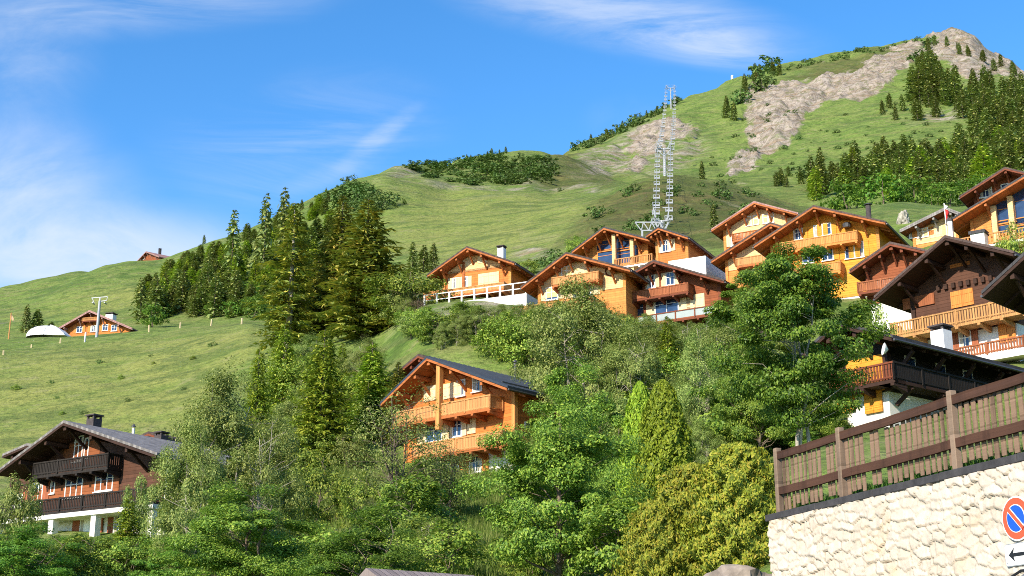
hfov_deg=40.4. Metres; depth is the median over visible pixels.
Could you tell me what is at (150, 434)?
red roofed hut
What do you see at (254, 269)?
conifer
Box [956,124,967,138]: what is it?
spruce
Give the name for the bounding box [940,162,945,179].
conifer
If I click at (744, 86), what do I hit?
spruce
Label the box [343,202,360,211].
alpine shrub
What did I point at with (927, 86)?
spruce
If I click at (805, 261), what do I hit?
window
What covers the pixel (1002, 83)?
spruce
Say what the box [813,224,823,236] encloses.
window
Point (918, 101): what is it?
spruce
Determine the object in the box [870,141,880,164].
spruce
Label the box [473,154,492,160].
alpine shrub
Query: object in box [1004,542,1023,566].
arrow plate
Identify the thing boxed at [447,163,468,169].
alpine shrub
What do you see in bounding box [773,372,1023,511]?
picket fence
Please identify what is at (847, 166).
spruce
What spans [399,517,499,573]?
bush
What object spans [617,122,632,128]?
alpine shrub
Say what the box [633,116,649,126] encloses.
alpine shrub
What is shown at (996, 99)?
spruce
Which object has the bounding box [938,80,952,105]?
spruce
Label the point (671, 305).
window
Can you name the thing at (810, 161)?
spruce
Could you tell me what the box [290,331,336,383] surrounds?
bush
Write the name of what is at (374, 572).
garden shed
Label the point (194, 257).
conifer
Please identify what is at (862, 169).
spruce
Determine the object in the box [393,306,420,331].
bush
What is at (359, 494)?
bush
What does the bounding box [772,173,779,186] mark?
spruce
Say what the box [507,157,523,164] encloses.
alpine shrub
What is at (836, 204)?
leafy tree
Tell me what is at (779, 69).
spruce
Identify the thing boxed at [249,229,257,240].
conifer
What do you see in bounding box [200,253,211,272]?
spruce
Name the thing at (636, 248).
window
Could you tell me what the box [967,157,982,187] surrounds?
conifer
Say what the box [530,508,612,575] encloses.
bush
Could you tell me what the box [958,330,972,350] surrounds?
window
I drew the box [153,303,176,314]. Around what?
leafy tree
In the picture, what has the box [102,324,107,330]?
window
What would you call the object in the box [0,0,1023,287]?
sky
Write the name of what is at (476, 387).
window
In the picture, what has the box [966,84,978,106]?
spruce
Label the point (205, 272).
conifer
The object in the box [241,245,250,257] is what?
conifer
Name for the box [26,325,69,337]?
dome tent
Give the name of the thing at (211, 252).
spruce
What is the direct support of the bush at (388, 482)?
on the hillside
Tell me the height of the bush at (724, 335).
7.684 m
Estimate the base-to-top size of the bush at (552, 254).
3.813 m
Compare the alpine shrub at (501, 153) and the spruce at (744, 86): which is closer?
the alpine shrub at (501, 153)
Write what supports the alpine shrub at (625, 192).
on the hillside
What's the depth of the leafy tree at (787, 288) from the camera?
62.61 m
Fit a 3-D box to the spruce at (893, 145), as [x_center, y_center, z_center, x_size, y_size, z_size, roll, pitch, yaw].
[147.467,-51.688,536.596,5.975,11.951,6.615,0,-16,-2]
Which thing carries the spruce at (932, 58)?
on the hillside
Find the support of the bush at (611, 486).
on the hillside
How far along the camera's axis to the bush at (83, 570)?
65.40 m
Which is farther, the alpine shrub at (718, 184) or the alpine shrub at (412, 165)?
the alpine shrub at (412, 165)
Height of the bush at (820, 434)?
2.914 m
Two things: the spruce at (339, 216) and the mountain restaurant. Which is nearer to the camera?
the spruce at (339, 216)
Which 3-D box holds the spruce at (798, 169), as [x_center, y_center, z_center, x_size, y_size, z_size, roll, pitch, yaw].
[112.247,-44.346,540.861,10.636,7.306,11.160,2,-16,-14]
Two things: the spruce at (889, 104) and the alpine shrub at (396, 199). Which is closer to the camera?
the alpine shrub at (396, 199)
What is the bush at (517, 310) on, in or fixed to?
on the hillside
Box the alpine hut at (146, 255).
[137,248,169,260]
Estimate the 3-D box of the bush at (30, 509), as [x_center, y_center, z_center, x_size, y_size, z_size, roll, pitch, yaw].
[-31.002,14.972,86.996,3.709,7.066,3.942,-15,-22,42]
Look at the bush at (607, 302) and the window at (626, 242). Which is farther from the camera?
the window at (626, 242)
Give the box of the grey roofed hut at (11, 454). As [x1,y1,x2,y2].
[2,443,30,506]
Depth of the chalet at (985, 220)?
134.50 m
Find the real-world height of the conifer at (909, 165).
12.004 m
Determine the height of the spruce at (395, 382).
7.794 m
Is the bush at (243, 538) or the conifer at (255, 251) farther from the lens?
the conifer at (255, 251)
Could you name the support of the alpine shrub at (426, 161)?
on the hillside
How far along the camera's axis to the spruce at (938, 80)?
694.20 m
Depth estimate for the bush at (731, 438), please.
78.19 m
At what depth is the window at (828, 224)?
143.53 m
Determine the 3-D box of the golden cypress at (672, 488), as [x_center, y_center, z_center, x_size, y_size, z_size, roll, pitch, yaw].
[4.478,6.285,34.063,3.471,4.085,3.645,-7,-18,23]
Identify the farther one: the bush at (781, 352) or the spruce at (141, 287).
the spruce at (141, 287)
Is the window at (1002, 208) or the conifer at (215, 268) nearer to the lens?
the window at (1002, 208)
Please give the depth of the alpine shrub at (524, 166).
495.61 m
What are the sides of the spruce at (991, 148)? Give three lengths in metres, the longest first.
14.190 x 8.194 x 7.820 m
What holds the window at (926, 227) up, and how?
in the chalet at (928, 230)
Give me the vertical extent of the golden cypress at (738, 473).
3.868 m
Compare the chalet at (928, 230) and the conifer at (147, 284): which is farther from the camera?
the conifer at (147, 284)
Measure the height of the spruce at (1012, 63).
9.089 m
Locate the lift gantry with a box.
[635,222,667,235]
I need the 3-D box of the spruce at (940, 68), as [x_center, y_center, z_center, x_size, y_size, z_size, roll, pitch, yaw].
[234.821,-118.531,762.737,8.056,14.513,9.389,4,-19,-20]
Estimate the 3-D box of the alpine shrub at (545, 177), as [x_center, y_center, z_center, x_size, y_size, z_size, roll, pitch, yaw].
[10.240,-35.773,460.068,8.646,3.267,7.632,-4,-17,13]
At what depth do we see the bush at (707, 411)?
85.00 m
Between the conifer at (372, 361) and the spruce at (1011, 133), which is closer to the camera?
the conifer at (372, 361)
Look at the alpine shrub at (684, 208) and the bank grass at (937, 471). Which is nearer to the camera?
the bank grass at (937, 471)
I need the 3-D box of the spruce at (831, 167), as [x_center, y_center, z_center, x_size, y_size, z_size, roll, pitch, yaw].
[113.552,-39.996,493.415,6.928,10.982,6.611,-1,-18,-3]
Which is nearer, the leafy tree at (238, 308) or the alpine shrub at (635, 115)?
the leafy tree at (238, 308)
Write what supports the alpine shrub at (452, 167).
on the hillside
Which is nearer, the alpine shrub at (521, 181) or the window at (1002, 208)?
the window at (1002, 208)
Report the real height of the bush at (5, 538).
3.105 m
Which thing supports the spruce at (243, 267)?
on the hillside
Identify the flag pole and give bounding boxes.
[8,313,13,338]
[944,203,948,234]
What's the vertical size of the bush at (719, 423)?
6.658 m
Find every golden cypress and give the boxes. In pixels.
[604,500,699,575]
[626,462,752,575]
[676,441,800,575]
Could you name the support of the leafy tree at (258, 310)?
on the hillside
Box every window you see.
[48,481,55,494]
[64,477,83,498]
[73,435,84,462]
[76,326,82,332]
[79,519,90,531]
[83,437,89,455]
[90,325,95,331]
[92,473,113,492]
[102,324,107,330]
[110,325,116,331]
[113,516,122,532]
[425,426,441,441]
[451,421,462,437]
[452,277,457,287]
[455,379,465,397]
[465,276,467,286]
[469,456,481,473]
[470,378,482,393]
[545,287,558,301]
[596,239,611,252]
[597,248,611,262]
[616,236,629,251]
[617,247,629,264]
[635,244,638,255]
[638,304,642,315]
[646,274,655,288]
[654,299,678,313]
[660,240,670,252]
[665,272,674,285]
[793,228,802,239]
[802,253,813,264]
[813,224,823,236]
[821,249,834,261]
[822,222,831,235]
[844,245,854,259]
[853,241,864,258]
[904,355,915,382]
[917,227,929,238]
[935,363,945,389]
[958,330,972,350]
[962,369,972,378]
[979,186,991,198]
[990,219,1008,236]
[991,198,1016,226]
[1008,217,1023,234]
[1012,189,1023,226]
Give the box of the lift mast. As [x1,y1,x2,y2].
[92,296,107,336]
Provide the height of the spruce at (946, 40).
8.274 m
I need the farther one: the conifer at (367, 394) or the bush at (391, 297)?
the bush at (391, 297)
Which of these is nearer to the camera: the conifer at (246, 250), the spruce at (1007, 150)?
the conifer at (246, 250)
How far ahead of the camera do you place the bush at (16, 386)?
186.51 m
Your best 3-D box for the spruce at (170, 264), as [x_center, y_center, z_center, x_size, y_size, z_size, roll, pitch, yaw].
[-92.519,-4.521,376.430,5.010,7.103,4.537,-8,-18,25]
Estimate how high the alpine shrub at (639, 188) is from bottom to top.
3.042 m
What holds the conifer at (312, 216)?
on the hillside
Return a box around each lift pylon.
[652,207,671,228]
[654,142,673,175]
[665,85,675,108]
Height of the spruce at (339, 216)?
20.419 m
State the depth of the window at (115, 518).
96.92 m
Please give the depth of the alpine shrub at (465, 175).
475.41 m
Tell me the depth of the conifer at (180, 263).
384.50 m
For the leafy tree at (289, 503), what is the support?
on the hillside
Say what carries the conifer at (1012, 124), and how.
on the hillside
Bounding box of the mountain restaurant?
[59,310,137,335]
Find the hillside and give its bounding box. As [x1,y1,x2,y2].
[0,27,1023,575]
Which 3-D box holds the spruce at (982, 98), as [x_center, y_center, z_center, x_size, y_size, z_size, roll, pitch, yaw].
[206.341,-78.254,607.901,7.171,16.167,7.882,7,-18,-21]
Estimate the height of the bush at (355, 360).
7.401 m
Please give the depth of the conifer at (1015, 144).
398.35 m
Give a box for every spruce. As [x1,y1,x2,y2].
[17,304,32,332]
[29,309,45,327]
[128,278,151,319]
[135,279,171,323]
[139,281,155,316]
[152,285,169,315]
[156,294,172,317]
[163,259,173,275]
[165,269,183,309]
[170,281,183,310]
[171,271,190,313]
[181,254,191,262]
[185,267,197,287]
[186,284,200,313]
[186,296,201,316]
[187,284,208,315]
[195,272,206,288]
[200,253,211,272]
[202,272,223,317]
[202,276,212,301]
[207,241,218,255]
[208,247,216,258]
[211,284,225,308]
[215,241,221,254]
[218,253,227,271]
[220,274,228,285]
[221,210,245,280]
[221,270,245,313]
[222,267,233,307]
[222,297,240,318]
[224,280,244,310]
[226,282,243,316]
[235,270,245,286]
[237,282,255,313]
[239,261,249,280]
[240,203,333,353]
[240,284,258,316]
[243,253,250,269]
[247,193,277,275]
[254,268,269,292]
[258,280,268,297]
[262,264,273,274]
[262,304,277,325]
[271,186,291,259]
[294,257,329,337]
[299,199,303,210]
[300,235,310,251]
[304,195,354,334]
[305,224,319,249]
[307,199,416,340]
[310,217,324,239]
[319,235,329,252]
[322,215,333,233]
[369,264,400,328]
[372,362,404,446]
[405,242,419,274]
[415,245,429,272]
[425,243,440,271]
[698,161,706,179]
[708,204,719,231]
[721,102,729,117]
[722,95,729,111]
[728,102,737,119]
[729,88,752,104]
[741,79,747,94]
[742,74,748,89]
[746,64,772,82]
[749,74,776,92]
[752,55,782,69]
[752,71,760,89]
[770,60,776,73]
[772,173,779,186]
[774,62,783,76]
[777,170,783,184]
[783,174,789,186]
[785,166,790,175]
[787,165,808,177]
[796,170,804,183]
[803,155,814,183]
[813,147,826,170]
[813,157,833,194]
[827,161,836,186]
[831,162,839,188]
[833,156,855,186]
[838,152,855,179]
[847,140,860,164]
[851,153,860,181]
[855,163,871,197]
[861,154,879,193]
[868,152,881,190]
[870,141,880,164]
[872,146,882,166]
[875,156,890,191]
[879,99,884,112]
[879,136,892,163]
[879,142,890,162]
[884,93,892,107]
[888,154,894,165]
[890,140,897,154]
[891,105,899,119]
[892,145,906,172]
[895,145,905,161]
[897,134,908,158]
[898,94,906,110]
[899,65,920,101]
[904,138,916,170]
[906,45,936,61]
[906,67,934,105]
[910,99,924,120]
[911,100,925,117]
[911,145,930,178]
[911,150,927,191]
[916,53,923,70]
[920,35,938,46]
[920,59,929,72]
[920,66,940,97]
[920,80,934,106]
[920,138,933,160]
[922,51,932,66]
[922,148,931,163]
[922,161,938,194]
[924,38,932,50]
[926,50,935,64]
[928,96,943,116]
[929,49,939,65]
[930,147,946,171]
[932,36,936,45]
[932,138,951,175]
[933,64,940,76]
[934,73,949,101]
[936,60,943,75]
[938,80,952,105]
[940,137,955,169]
[941,70,950,99]
[944,36,950,46]
[944,159,960,185]
[945,68,950,86]
[947,72,960,102]
[949,132,964,156]
[950,64,963,90]
[952,94,957,111]
[953,88,969,118]
[954,123,964,144]
[956,43,963,54]
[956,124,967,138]
[959,136,970,166]
[961,88,969,109]
[961,158,970,177]
[964,102,980,137]
[965,137,978,167]
[966,46,972,55]
[966,78,978,95]
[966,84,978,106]
[966,97,978,129]
[967,72,979,96]
[967,143,997,186]
[969,101,994,136]
[970,68,978,83]
[973,113,980,138]
[976,108,996,142]
[977,65,989,85]
[977,125,993,148]
[978,50,988,61]
[978,79,986,96]
[979,84,989,103]
[980,92,988,104]
[981,120,995,145]
[982,101,999,126]
[983,69,997,93]
[985,139,999,160]
[986,85,999,104]
[989,94,1007,125]
[990,58,998,70]
[990,125,1004,137]
[993,129,1004,162]
[995,139,1003,164]
[996,54,1005,66]
[996,76,1010,99]
[996,108,1005,127]
[997,102,1008,126]
[997,134,1012,167]
[1000,94,1008,112]
[1000,141,1016,166]
[1001,141,1018,169]
[1004,81,1015,103]
[1004,95,1021,119]
[1004,110,1022,134]
[1005,125,1023,148]
[1008,60,1017,72]
[1008,72,1018,97]
[1011,65,1017,74]
[1013,96,1018,111]
[1013,137,1023,170]
[1015,71,1023,99]
[1016,95,1023,127]
[1017,122,1023,146]
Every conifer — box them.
[109,495,146,562]
[143,274,152,283]
[145,281,149,292]
[154,277,169,301]
[157,259,168,277]
[159,274,169,289]
[166,265,180,275]
[167,285,176,311]
[168,266,178,287]
[174,259,182,267]
[182,265,188,273]
[183,286,194,312]
[184,257,190,268]
[189,260,199,274]
[190,253,200,267]
[195,244,204,259]
[196,262,214,285]
[198,253,204,262]
[201,244,213,258]
[213,258,221,277]
[215,245,223,256]
[227,241,245,271]
[227,257,239,275]
[229,246,246,273]
[239,223,251,240]
[240,346,278,440]
[241,240,254,253]
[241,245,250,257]
[243,233,251,242]
[246,261,261,287]
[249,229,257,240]
[250,238,262,263]
[258,323,301,415]
[261,280,284,320]
[270,213,282,228]
[270,227,276,240]
[282,329,362,468]
[303,250,313,269]
[305,208,315,220]
[306,239,320,263]
[311,201,320,214]
[314,194,323,207]
[317,198,329,214]
[320,211,334,227]
[340,342,393,437]
[656,316,681,380]
[804,168,824,197]
[808,166,825,200]
[838,165,850,191]
[848,153,856,175]
[849,148,860,162]
[879,164,898,198]
[890,159,903,190]
[894,159,908,192]
[904,156,914,182]
[933,161,943,187]
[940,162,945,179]
[940,162,957,194]
[954,151,964,178]
[954,162,960,182]
[958,162,970,189]
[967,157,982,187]
[993,156,1001,169]
[1009,123,1017,135]
[1013,140,1022,156]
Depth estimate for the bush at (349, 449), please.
108.95 m
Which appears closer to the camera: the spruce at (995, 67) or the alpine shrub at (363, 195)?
the alpine shrub at (363, 195)
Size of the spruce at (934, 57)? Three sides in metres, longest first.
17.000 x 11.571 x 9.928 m
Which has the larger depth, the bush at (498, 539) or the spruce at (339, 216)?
the spruce at (339, 216)
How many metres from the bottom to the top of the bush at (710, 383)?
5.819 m
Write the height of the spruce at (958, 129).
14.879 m
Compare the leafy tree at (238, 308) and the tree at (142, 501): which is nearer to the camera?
the tree at (142, 501)
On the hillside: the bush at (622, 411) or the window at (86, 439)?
the bush at (622, 411)
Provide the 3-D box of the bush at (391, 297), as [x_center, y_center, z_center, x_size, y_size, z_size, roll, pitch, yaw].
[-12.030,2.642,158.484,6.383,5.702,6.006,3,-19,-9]
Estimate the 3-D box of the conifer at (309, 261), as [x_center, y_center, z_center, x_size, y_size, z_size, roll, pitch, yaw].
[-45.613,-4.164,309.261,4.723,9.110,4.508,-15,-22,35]
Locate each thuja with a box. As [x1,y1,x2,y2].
[613,381,662,515]
[628,379,697,505]
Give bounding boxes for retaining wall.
[765,452,1023,575]
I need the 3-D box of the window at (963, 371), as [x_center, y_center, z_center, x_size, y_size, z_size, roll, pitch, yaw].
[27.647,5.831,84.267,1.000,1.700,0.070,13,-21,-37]
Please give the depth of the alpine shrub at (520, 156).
528.03 m
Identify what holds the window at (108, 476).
in the old chalet at (87, 471)
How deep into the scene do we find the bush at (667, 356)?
106.90 m
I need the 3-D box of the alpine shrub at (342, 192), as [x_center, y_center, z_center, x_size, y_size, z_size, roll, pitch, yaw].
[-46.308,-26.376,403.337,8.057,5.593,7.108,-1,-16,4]
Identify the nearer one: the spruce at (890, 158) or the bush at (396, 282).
the bush at (396, 282)
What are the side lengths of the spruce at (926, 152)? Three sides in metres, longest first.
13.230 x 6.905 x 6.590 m
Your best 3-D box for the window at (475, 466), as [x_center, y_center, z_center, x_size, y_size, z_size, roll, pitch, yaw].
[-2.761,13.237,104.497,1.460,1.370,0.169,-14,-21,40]
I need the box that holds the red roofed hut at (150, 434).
[142,431,216,450]
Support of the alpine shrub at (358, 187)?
on the hillside
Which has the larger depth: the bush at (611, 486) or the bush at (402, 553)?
the bush at (611, 486)
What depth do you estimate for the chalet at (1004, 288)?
74.37 m
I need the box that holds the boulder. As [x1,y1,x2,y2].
[704,564,771,575]
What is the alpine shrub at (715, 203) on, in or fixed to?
on the hillside
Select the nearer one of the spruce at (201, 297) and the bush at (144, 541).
the bush at (144, 541)
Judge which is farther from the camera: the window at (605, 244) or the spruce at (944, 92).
the spruce at (944, 92)
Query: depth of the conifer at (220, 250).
392.42 m
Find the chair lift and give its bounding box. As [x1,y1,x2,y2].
[666,185,672,196]
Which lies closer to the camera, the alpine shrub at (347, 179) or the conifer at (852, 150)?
the alpine shrub at (347, 179)
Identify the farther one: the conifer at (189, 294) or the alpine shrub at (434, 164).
the alpine shrub at (434, 164)
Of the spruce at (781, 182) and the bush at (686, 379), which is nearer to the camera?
the bush at (686, 379)
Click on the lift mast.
(98, 319)
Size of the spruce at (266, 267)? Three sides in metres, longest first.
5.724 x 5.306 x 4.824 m
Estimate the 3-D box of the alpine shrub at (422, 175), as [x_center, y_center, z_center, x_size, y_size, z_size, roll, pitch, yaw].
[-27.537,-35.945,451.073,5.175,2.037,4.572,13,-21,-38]
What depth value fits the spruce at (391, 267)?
163.93 m
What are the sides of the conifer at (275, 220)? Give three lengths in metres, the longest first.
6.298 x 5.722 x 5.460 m
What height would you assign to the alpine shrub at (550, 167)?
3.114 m
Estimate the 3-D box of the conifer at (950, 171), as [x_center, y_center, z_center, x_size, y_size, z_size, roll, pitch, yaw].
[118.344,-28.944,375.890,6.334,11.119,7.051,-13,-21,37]
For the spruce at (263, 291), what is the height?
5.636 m
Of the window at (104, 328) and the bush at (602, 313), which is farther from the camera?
the window at (104, 328)
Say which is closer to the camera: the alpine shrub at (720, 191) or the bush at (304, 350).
the bush at (304, 350)
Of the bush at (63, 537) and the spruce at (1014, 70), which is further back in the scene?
the spruce at (1014, 70)
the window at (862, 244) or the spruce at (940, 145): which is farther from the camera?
the spruce at (940, 145)
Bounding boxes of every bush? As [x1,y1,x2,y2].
[0,472,46,538]
[0,522,86,575]
[0,534,38,575]
[0,548,66,575]
[1,533,14,568]
[9,531,55,571]
[10,384,21,389]
[37,536,103,575]
[40,535,74,574]
[41,533,107,575]
[48,533,65,547]
[67,532,105,555]
[85,536,135,561]
[90,536,111,560]
[90,536,157,575]
[92,541,138,572]
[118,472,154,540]
[126,538,164,570]
[127,536,210,575]
[129,532,156,547]
[136,537,170,570]
[143,546,181,570]
[144,493,194,536]
[197,526,299,574]
[229,450,306,492]
[254,498,283,522]
[262,355,354,405]
[266,521,368,575]
[272,384,332,447]
[275,477,326,548]
[278,449,357,526]
[289,423,343,469]
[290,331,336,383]
[293,530,385,575]
[301,503,435,575]
[304,370,355,396]
[314,389,353,423]
[325,339,335,373]
[325,416,356,454]
[326,432,380,468]
[332,367,403,416]
[333,342,351,392]
[335,335,388,375]
[335,471,384,528]
[343,533,426,571]
[347,496,379,527]
[347,498,428,545]
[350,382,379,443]
[356,472,471,539]
[361,267,457,326]
[376,444,403,476]
[376,476,406,501]
[377,388,389,439]
[378,515,447,562]
[379,286,422,319]
[382,516,422,563]
[386,453,467,511]
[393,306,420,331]
[393,313,418,339]
[394,295,416,315]
[396,498,466,536]
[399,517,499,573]
[403,306,448,335]
[406,298,427,311]
[406,516,461,568]
[407,310,454,342]
[432,321,455,349]
[434,309,473,335]
[441,300,474,326]
[443,309,473,345]
[459,305,492,330]
[460,308,491,342]
[469,310,532,362]
[469,320,507,353]
[478,535,510,560]
[483,529,532,571]
[485,310,508,332]
[489,304,510,316]
[492,312,548,370]
[498,300,535,322]
[498,545,554,575]
[501,412,558,457]
[511,301,544,316]
[517,258,540,273]
[517,309,553,353]
[523,304,579,370]
[527,257,545,268]
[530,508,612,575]
[536,330,593,368]
[541,548,603,575]
[542,248,562,265]
[546,256,558,263]
[554,353,591,383]
[561,363,607,386]
[561,495,638,575]
[563,235,586,252]
[578,299,624,321]
[582,205,605,219]
[584,314,649,352]
[585,422,621,437]
[589,342,643,388]
[591,225,604,232]
[593,306,611,327]
[594,426,622,476]
[594,477,617,508]
[601,390,683,436]
[604,369,664,394]
[613,327,684,379]
[615,377,656,415]
[621,327,653,357]
[625,313,657,329]
[631,313,661,331]
[641,347,704,383]
[653,373,673,382]
[655,317,679,332]
[660,321,691,339]
[666,373,688,399]
[671,369,707,422]
[674,329,722,360]
[675,317,726,365]
[675,321,695,348]
[680,356,718,382]
[683,398,708,453]
[683,414,724,463]
[686,376,806,448]
[688,322,759,378]
[689,368,726,407]
[689,397,726,446]
[689,419,729,464]
[691,327,737,349]
[691,391,795,457]
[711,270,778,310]
[713,294,804,355]
[715,319,800,367]
[726,346,803,389]
[736,287,757,306]
[765,428,824,449]
[780,417,837,446]
[788,429,818,446]
[792,406,841,440]
[807,403,853,432]
[869,300,897,334]
[993,219,1023,253]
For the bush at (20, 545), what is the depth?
62.66 m
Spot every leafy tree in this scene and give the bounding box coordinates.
[138,301,169,326]
[140,410,227,575]
[147,477,333,575]
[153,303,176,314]
[154,355,301,573]
[219,300,242,317]
[223,410,310,575]
[236,296,267,317]
[241,294,265,314]
[326,382,473,504]
[401,435,488,518]
[450,389,654,575]
[508,268,632,430]
[523,354,623,488]
[584,435,621,505]
[595,315,677,429]
[670,332,725,463]
[701,241,894,454]
[712,349,790,447]
[813,175,873,209]
[827,190,865,209]
[842,185,872,207]
[858,171,910,207]
[887,171,943,203]
[919,188,942,204]
[924,181,954,203]
[925,180,974,205]
[953,178,978,201]
[962,170,993,191]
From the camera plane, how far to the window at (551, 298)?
145.22 m
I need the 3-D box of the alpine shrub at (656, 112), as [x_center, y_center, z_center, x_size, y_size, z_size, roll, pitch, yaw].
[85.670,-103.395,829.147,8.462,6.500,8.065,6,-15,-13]
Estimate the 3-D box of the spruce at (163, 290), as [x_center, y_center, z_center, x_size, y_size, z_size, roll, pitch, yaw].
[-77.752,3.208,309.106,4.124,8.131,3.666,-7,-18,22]
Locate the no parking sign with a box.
[1002,496,1023,540]
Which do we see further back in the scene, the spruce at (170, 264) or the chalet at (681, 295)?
the spruce at (170, 264)
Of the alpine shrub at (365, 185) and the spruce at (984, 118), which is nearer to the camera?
the alpine shrub at (365, 185)
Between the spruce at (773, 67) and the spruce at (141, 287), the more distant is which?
the spruce at (773, 67)
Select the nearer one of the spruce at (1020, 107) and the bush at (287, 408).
the bush at (287, 408)
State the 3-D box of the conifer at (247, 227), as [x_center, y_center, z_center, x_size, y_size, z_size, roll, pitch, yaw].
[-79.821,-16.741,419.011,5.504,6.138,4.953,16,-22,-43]
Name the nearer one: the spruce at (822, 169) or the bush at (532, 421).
the bush at (532, 421)
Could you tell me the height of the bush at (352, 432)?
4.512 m
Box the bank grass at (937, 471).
[796,445,1022,502]
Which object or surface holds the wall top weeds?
on the retaining wall
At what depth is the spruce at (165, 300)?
304.75 m
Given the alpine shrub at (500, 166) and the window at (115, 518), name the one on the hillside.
the alpine shrub at (500, 166)
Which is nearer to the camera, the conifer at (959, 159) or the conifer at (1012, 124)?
the conifer at (959, 159)
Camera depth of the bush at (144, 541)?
70.88 m
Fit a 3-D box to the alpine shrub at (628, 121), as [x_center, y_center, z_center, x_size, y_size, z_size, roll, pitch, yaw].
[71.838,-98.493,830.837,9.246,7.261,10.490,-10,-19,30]
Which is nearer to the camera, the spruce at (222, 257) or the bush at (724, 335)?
the bush at (724, 335)
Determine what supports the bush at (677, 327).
on the hillside
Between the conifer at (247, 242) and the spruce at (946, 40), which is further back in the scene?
the spruce at (946, 40)
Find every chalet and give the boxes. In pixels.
[0,413,282,537]
[380,356,578,473]
[388,354,425,380]
[423,245,537,305]
[520,252,649,324]
[571,227,655,269]
[632,260,747,325]
[645,227,725,279]
[710,201,798,250]
[710,222,781,287]
[752,203,909,300]
[801,323,1023,426]
[848,242,926,331]
[873,235,1023,362]
[899,208,960,247]
[945,175,1023,252]
[958,167,1023,207]
[980,252,1023,314]
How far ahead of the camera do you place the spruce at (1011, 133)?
435.14 m
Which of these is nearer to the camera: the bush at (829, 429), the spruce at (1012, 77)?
the bush at (829, 429)
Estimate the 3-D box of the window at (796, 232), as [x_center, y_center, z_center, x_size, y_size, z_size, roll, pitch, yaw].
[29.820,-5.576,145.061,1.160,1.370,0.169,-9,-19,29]
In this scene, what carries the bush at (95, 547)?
on the hillside
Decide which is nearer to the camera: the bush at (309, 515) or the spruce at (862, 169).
the bush at (309, 515)
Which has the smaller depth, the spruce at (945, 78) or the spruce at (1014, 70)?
the spruce at (945, 78)
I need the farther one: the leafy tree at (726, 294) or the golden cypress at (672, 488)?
the leafy tree at (726, 294)
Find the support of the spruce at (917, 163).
on the hillside
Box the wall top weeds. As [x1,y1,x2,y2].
[788,443,1023,509]
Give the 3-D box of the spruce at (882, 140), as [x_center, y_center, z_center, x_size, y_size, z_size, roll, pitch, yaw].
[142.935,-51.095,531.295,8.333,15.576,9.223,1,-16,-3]
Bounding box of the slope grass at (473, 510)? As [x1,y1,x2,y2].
[11,460,550,575]
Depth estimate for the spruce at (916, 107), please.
634.05 m
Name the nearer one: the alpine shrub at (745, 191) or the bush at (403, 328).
the bush at (403, 328)
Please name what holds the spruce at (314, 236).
on the hillside
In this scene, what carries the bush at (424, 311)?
on the hillside
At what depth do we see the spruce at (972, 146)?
433.93 m
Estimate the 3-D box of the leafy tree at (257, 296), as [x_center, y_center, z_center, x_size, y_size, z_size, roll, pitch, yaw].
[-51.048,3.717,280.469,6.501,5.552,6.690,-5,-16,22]
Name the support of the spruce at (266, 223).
on the hillside
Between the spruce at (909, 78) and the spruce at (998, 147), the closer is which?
the spruce at (998, 147)
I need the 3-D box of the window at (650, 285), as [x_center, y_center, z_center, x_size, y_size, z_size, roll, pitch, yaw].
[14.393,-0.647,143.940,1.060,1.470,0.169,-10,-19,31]
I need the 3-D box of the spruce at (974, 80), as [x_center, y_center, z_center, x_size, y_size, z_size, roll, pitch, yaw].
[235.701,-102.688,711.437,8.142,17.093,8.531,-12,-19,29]
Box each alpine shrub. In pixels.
[326,187,345,200]
[329,193,350,207]
[336,181,351,189]
[338,187,359,196]
[339,175,359,183]
[343,190,361,202]
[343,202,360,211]
[344,184,360,193]
[346,197,363,204]
[347,183,374,195]
[351,193,367,204]
[351,201,371,212]
[353,179,375,193]
[354,185,376,198]
[363,186,388,199]
[367,196,397,210]
[376,190,406,204]
[403,162,427,172]
[416,160,439,167]
[419,173,434,178]
[423,172,438,177]
[427,161,446,170]
[429,165,445,169]
[438,158,460,165]
[443,166,456,171]
[444,177,459,181]
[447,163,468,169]
[455,171,472,176]
[455,176,481,183]
[456,157,475,163]
[457,161,475,166]
[462,178,485,185]
[463,163,486,170]
[464,172,481,179]
[470,166,497,174]
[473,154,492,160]
[474,155,495,162]
[478,164,502,172]
[486,165,513,173]
[486,172,507,179]
[488,155,508,162]
[489,151,508,157]
[489,169,508,174]
[489,175,508,183]
[495,176,518,184]
[499,161,515,168]
[502,161,519,165]
[506,173,533,181]
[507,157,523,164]
[514,153,524,158]
[514,167,529,172]
[515,179,532,184]
[518,163,536,168]
[520,160,536,165]
[521,170,543,177]
[524,156,544,163]
[528,168,554,177]
[530,173,554,183]
[537,166,560,175]
[541,163,558,171]
[542,155,558,163]
[569,139,590,151]
[588,136,602,144]
[598,134,611,140]
[609,124,622,130]
[615,126,629,133]
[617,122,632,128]
[619,186,633,196]
[622,218,641,230]
[625,117,639,124]
[627,182,643,192]
[629,113,642,118]
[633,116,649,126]
[638,210,662,223]
[647,198,666,205]
[649,109,660,117]
[649,216,665,227]
[661,187,680,195]
[666,183,681,191]
[677,205,693,212]
[689,209,701,215]
[692,191,704,196]
[701,199,711,204]
[707,200,722,208]
[710,186,732,197]
[713,180,726,187]
[713,190,730,199]
[737,187,749,193]
[737,202,749,209]
[745,191,759,196]
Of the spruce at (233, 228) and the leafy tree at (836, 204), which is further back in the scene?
the spruce at (233, 228)
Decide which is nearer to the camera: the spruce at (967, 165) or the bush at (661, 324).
the bush at (661, 324)
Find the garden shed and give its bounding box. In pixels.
[359,568,473,575]
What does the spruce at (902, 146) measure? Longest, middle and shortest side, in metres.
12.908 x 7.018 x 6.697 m
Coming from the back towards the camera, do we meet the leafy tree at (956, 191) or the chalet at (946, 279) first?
the leafy tree at (956, 191)

